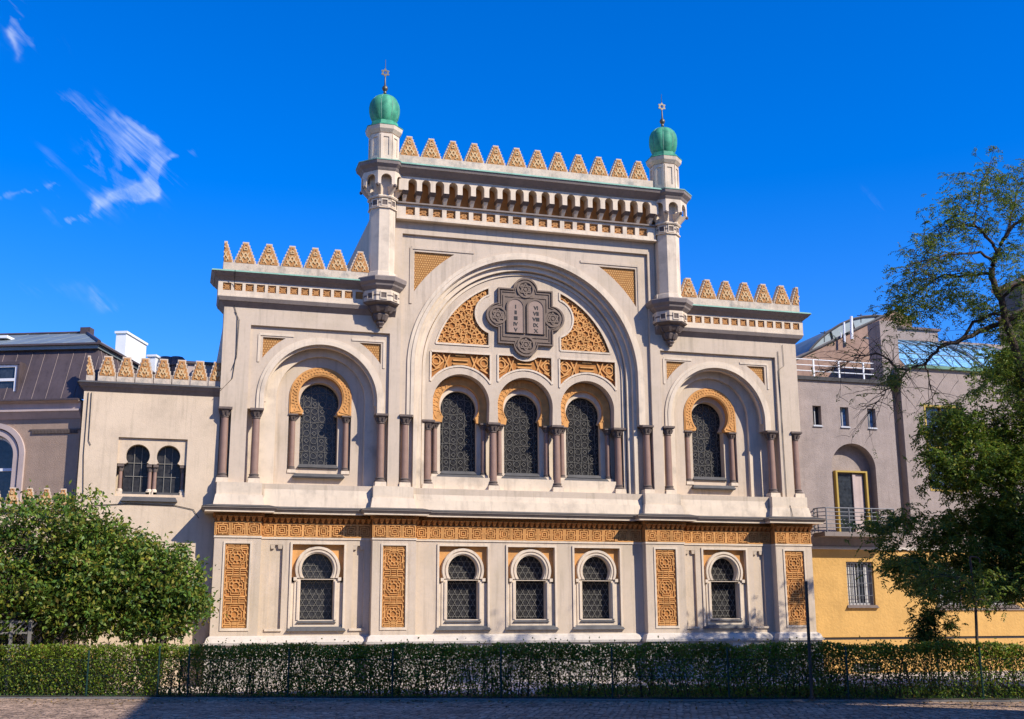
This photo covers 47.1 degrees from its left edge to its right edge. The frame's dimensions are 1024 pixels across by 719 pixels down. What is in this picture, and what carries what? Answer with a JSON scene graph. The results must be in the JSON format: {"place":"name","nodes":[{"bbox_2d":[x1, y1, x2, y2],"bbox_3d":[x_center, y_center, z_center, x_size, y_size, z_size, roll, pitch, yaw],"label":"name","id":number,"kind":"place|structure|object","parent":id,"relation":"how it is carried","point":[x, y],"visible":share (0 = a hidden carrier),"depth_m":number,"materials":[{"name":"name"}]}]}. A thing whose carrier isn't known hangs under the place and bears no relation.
{"place":"outdoors","nodes":[
{"label":"outdoors","id":0,"kind":"place"},
{"bbox_2d":[0,699,1023,718],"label":"street","id":1,"kind":"structure","parent":0,"point":[189,709],"depth_m":28.26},
{"bbox_2d":[0,698,1021,712],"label":"fallen leaves","id":2,"kind":"object","parent":1,"relation":"on","point":[515,700],"visible":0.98,"depth_m":30.50,"materials":[{"name":"brown plant"}]},
{"bbox_2d":[0,670,1023,696],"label":"forecourt","id":3,"kind":"structure","parent":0,"point":[643,683],"depth_m":39.52,"materials":[{"name":"grey stone"}]},
{"bbox_2d":[0,617,23,683],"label":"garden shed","id":4,"kind":"structure","parent":3,"relation":"on","point":[6,642],"depth_m":36.47,"materials":[{"name":"green"}]},
{"bbox_2d":[0,620,36,694],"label":"trellis screen","id":5,"kind":"object","parent":3,"relation":"on","point":[29,632],"visible":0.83,"depth_m":34.91,"materials":[{"name":"grey wood"}]},
{"bbox_2d":[0,487,69,689],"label":"porch wing","id":6,"kind":"structure","parent":3,"relation":"on","point":[11,493],"depth_m":39.09,"materials":[{"name":"beige paint"}]},
{"bbox_2d":[0,480,167,692],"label":"broadleaf tree","id":7,"kind":"object","parent":3,"relation":"on","point":[49,585],"visible":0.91,"depth_m":35.67,"materials":[{"name":"green plant"}]},
{"bbox_2d":[70,521,227,692],"bbox_3d":[-11.309,7.699,36.589,4.805,5.231,3.490,3,-13,-16],"label":"broadleaf tree","id":8,"kind":"object","parent":3,"relation":"on","point":[167,598],"visible":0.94,"depth_m":36.12,"materials":[{"name":"green plant"}]},
{"bbox_2d":[201,60,825,686],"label":"synagogue","id":9,"kind":"structure","parent":3,"relation":"on","point":[473,398],"depth_m":45.24,"materials":[{"name":"beige paint"}]},
{"bbox_2d":[299,554,332,619],"bbox_3d":[-7.001,8.128,41.923,1.229,2.400,0.054,3,-13,-16],"label":"horseshoe window","id":10,"kind":"structure","parent":9,"relation":"in","point":[315,595],"depth_m":41.93,"materials":[{"name":"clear glass"}]},
{"bbox_2d":[299,385,337,464],"bbox_3d":[-7.305,2.500,44.180,1.551,3.214,0.054,3,-13,-16],"label":"horseshoe window","id":11,"kind":"structure","parent":9,"relation":"in","point":[318,403],"depth_m":44.20,"materials":[{"name":"black glass"}]},
{"bbox_2d":[440,392,474,471],"bbox_3d":[-2.140,2.855,45.611,1.512,3.265,0.054,3,-13,-16],"label":"horseshoe window","id":12,"kind":"structure","parent":9,"relation":"in","point":[457,426],"depth_m":45.63,"materials":[{"name":"black glass"}]},
{"bbox_2d":[447,555,475,618],"bbox_3d":[-1.892,8.425,43.350,1.228,2.400,0.054,3,-13,-16],"label":"horseshoe window","id":13,"kind":"structure","parent":9,"relation":"in","point":[461,595],"depth_m":43.36,"materials":[{"name":"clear glass"}]},
{"bbox_2d":[504,395,537,473],"bbox_3d":[0.311,2.998,46.296,1.512,3.265,0.054,3,-13,-16],"label":"horseshoe window","id":14,"kind":"structure","parent":9,"relation":"in","point":[520,429],"depth_m":46.32,"materials":[{"name":"black glass"}]},
{"bbox_2d":[516,556,543,618],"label":"horseshoe window","id":15,"kind":"structure","parent":9,"relation":"in","point":[529,594],"depth_m":44.06,"materials":[{"name":"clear glass"}]},
{"bbox_2d":[566,398,598,475],"bbox_3d":[2.763,3.140,46.981,1.512,3.265,0.054,3,-13,-16],"label":"horseshoe window","id":16,"kind":"structure","parent":9,"relation":"in","point":[582,455],"depth_m":47.01,"materials":[{"name":"grey glass"}]},
{"bbox_2d":[582,557,608,618],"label":"horseshoe window","id":17,"kind":"structure","parent":9,"relation":"in","point":[595,594],"depth_m":44.77,"materials":[{"name":"grey glass"}]},
{"bbox_2d":[691,404,720,476],"bbox_3d":[7.927,3.385,48.437,1.551,3.214,0.054,3,-13,-16],"label":"horseshoe window","id":18,"kind":"structure","parent":9,"relation":"in","point":[706,439],"depth_m":48.48,"materials":[{"name":"grey glass"}]},
{"bbox_2d":[711,558,735,617],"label":"horseshoe window","id":19,"kind":"structure","parent":9,"relation":"in","point":[722,593],"depth_m":46.20,"materials":[{"name":"grey glass"}]},
{"bbox_2d":[841,340,1023,621],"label":"dense tree","id":20,"kind":"object","parent":3,"relation":"on","point":[996,524],"visible":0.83,"depth_m":37.08,"materials":[{"name":"green plant"}]},
{"bbox_2d":[0,0,1023,399],"label":"sky","id":21,"kind":"structure","parent":0,"point":[139,138],"materials":[{"name":"blue"}]},
{"bbox_2d":[1,692,1023,698],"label":"garden bed","id":22,"kind":"object","parent":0,"point":[463,695],"depth_m":32.54,"materials":[{"name":"soil"}]},
{"bbox_2d":[0,693,1022,699],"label":"kerb grass","id":23,"kind":"structure","parent":22,"relation":"on","point":[557,696],"depth_m":31.97,"materials":[{"name":"green plant"}]},
{"bbox_2d":[0,636,1023,699],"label":"hedge","id":24,"kind":"object","parent":22,"relation":"on","point":[744,655],"visible":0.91,"depth_m":32.59,"materials":[{"name":"green plant"}]},
{"bbox_2d":[0,646,1023,699],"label":"wire fence","id":25,"kind":"object","parent":22,"relation":"on","point":[501,678],"visible":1,"depth_m":32.16,"materials":[{"name":"black metal"}]},
{"bbox_2d":[806,145,1023,458],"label":"locust tree","id":26,"kind":"object","parent":22,"relation":"on","point":[1013,359],"visible":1,"depth_m":33.89,"materials":[{"name":"green plant"}]},
{"bbox_2d":[875,547,1023,695],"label":"young tree","id":27,"kind":"object","parent":22,"relation":"on","point":[929,582],"visible":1,"depth_m":31.79,"materials":[{"name":"green plant"}]},
{"bbox_2d":[228,697,1023,700],"bbox_3d":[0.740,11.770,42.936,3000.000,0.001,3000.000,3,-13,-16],"label":"ground","id":28,"kind":"structure","parent":0,"point":[634,698],"depth_m":32.64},
{"bbox_2d":[0,327,184,506],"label":"mansard house","id":29,"kind":"structure","parent":28,"relation":"on","point":[41,395],"depth_m":41.46,"materials":[{"name":"beige paint"}]},
{"bbox_2d":[0,437,12,502],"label":"arched window","id":30,"kind":"structure","parent":29,"relation":"in","point":[6,451],"depth_m":41.36,"materials":[{"name":"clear glass"}]},
{"bbox_2d":[0,365,16,390],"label":"dormer window","id":31,"kind":"structure","parent":29,"relation":"in","point":[8,373],"depth_m":41.87,"materials":[{"name":"white glass"}]},
{"bbox_2d":[62,355,220,687],"bbox_3d":[-13.634,5.722,44.409,5.330,12.550,8.130,3,-13,-16],"label":"annex","id":32,"kind":"object","parent":28,"relation":"on","point":[148,450],"visible":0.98,"depth_m":41.28,"materials":[{"name":"paint"}]},
{"bbox_2d":[122,446,149,491],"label":"twin window","id":33,"kind":"structure","parent":32,"relation":"in","point":[135,474],"depth_m":41.35,"materials":[{"name":"black glass"}]},
{"bbox_2d":[156,447,180,492],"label":"twin window","id":34,"kind":"structure","parent":32,"relation":"in","point":[168,479],"depth_m":41.65,"materials":[{"name":"black glass"}]},
{"bbox_2d":[0,697,1023,701],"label":"kerb","id":35,"kind":"structure","parent":28,"relation":"on","point":[555,699],"depth_m":31.83,"materials":[{"name":"stone"}]},
{"bbox_2d":[804,581,814,698],"bbox_3d":[7.847,7.415,31.076,0.166,3.038,0.166,-2,-13,6],"label":"slim post","id":36,"kind":"object","parent":35,"relation":"on","point":[811,696],"visible":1,"depth_m":31.04,"materials":[{"name":"metal"}]},
{"bbox_2d":[796,320,1023,672],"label":"rendered building","id":37,"kind":"structure","parent":28,"relation":"on","point":[842,477],"depth_m":49.63,"materials":[{"name":"grey paint"}]},
{"bbox_2d":[812,407,818,424],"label":"slit window","id":38,"kind":"structure","parent":37,"relation":"in","point":[815,409],"depth_m":49.72,"materials":[{"name":"white glass"}]},
{"bbox_2d":[840,408,845,425],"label":"slit window","id":39,"kind":"structure","parent":37,"relation":"in","point":[842,411],"depth_m":50.08,"materials":[{"name":"blue glass"}]},
{"bbox_2d":[838,474,865,531],"bbox_3d":[14.320,6.077,49.467,1.250,2.510,0.105,3,-13,-16],"label":"balcony door","id":40,"kind":"structure","parent":37,"relation":"in","point":[850,486],"depth_m":49.53,"materials":[{"name":"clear glass"}]},
{"bbox_2d":[795,311,910,378],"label":"gabled house","id":41,"kind":"structure","parent":37,"relation":"on","point":[856,326],"depth_m":58.21,"materials":[{"name":"stucco"},{"name":"grey metal"}]},
{"bbox_2d":[846,562,873,604],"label":"barred window","id":42,"kind":"structure","parent":37,"relation":"in","point":[860,591],"depth_m":48.52,"materials":[{"name":"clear glass"}]},
{"bbox_2d":[867,409,872,426],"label":"slit window","id":43,"kind":"structure","parent":37,"relation":"in","point":[869,417],"depth_m":50.43,"materials":[{"name":"blue glass"}]},
{"bbox_2d":[926,407,960,488],"bbox_3d":[18.753,3.880,51.048,1.740,3.610,0.120,3,-13,-16],"label":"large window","id":44,"kind":"structure","parent":37,"relation":"in","point":[936,409],"depth_m":51.21,"materials":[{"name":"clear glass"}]},
{"bbox_2d":[924,405,967,491],"bbox_3d":[18.764,3.871,51.010,1.880,3.750,0.320,3,-13,-16],"label":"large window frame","id":45,"kind":"structure","parent":37,"relation":"in","point":[930,406],"depth_m":51.01,"materials":[{"name":"white paint"}]},
{"bbox_2d":[937,567,961,604],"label":"barred window","id":46,"kind":"structure","parent":37,"relation":"in","point":[950,567],"depth_m":49.57,"materials":[{"name":"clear glass"}]},
{"bbox_2d":[535,682,1023,699],"bbox_3d":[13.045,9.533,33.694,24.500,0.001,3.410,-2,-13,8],"label":"lawn","id":47,"kind":"structure","parent":0,"point":[745,691],"depth_m":33.95,"materials":[{"name":"green plant"}]},
{"bbox_2d":[898,605,968,691],"bbox_3d":[11.666,8.003,32.405,1.942,2.438,1.527,3,-13,-16],"label":"sapling","id":48,"kind":"object","parent":47,"relation":"on","point":[924,623],"visible":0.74,"depth_m":32.38,"materials":[{"name":"green plant"}]},
{"bbox_2d":[991,277,1023,344],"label":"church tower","id":49,"kind":"structure","parent":0,"point":[1009,301],"depth_m":128.80,"materials":[{"name":"stone"}]}
]}

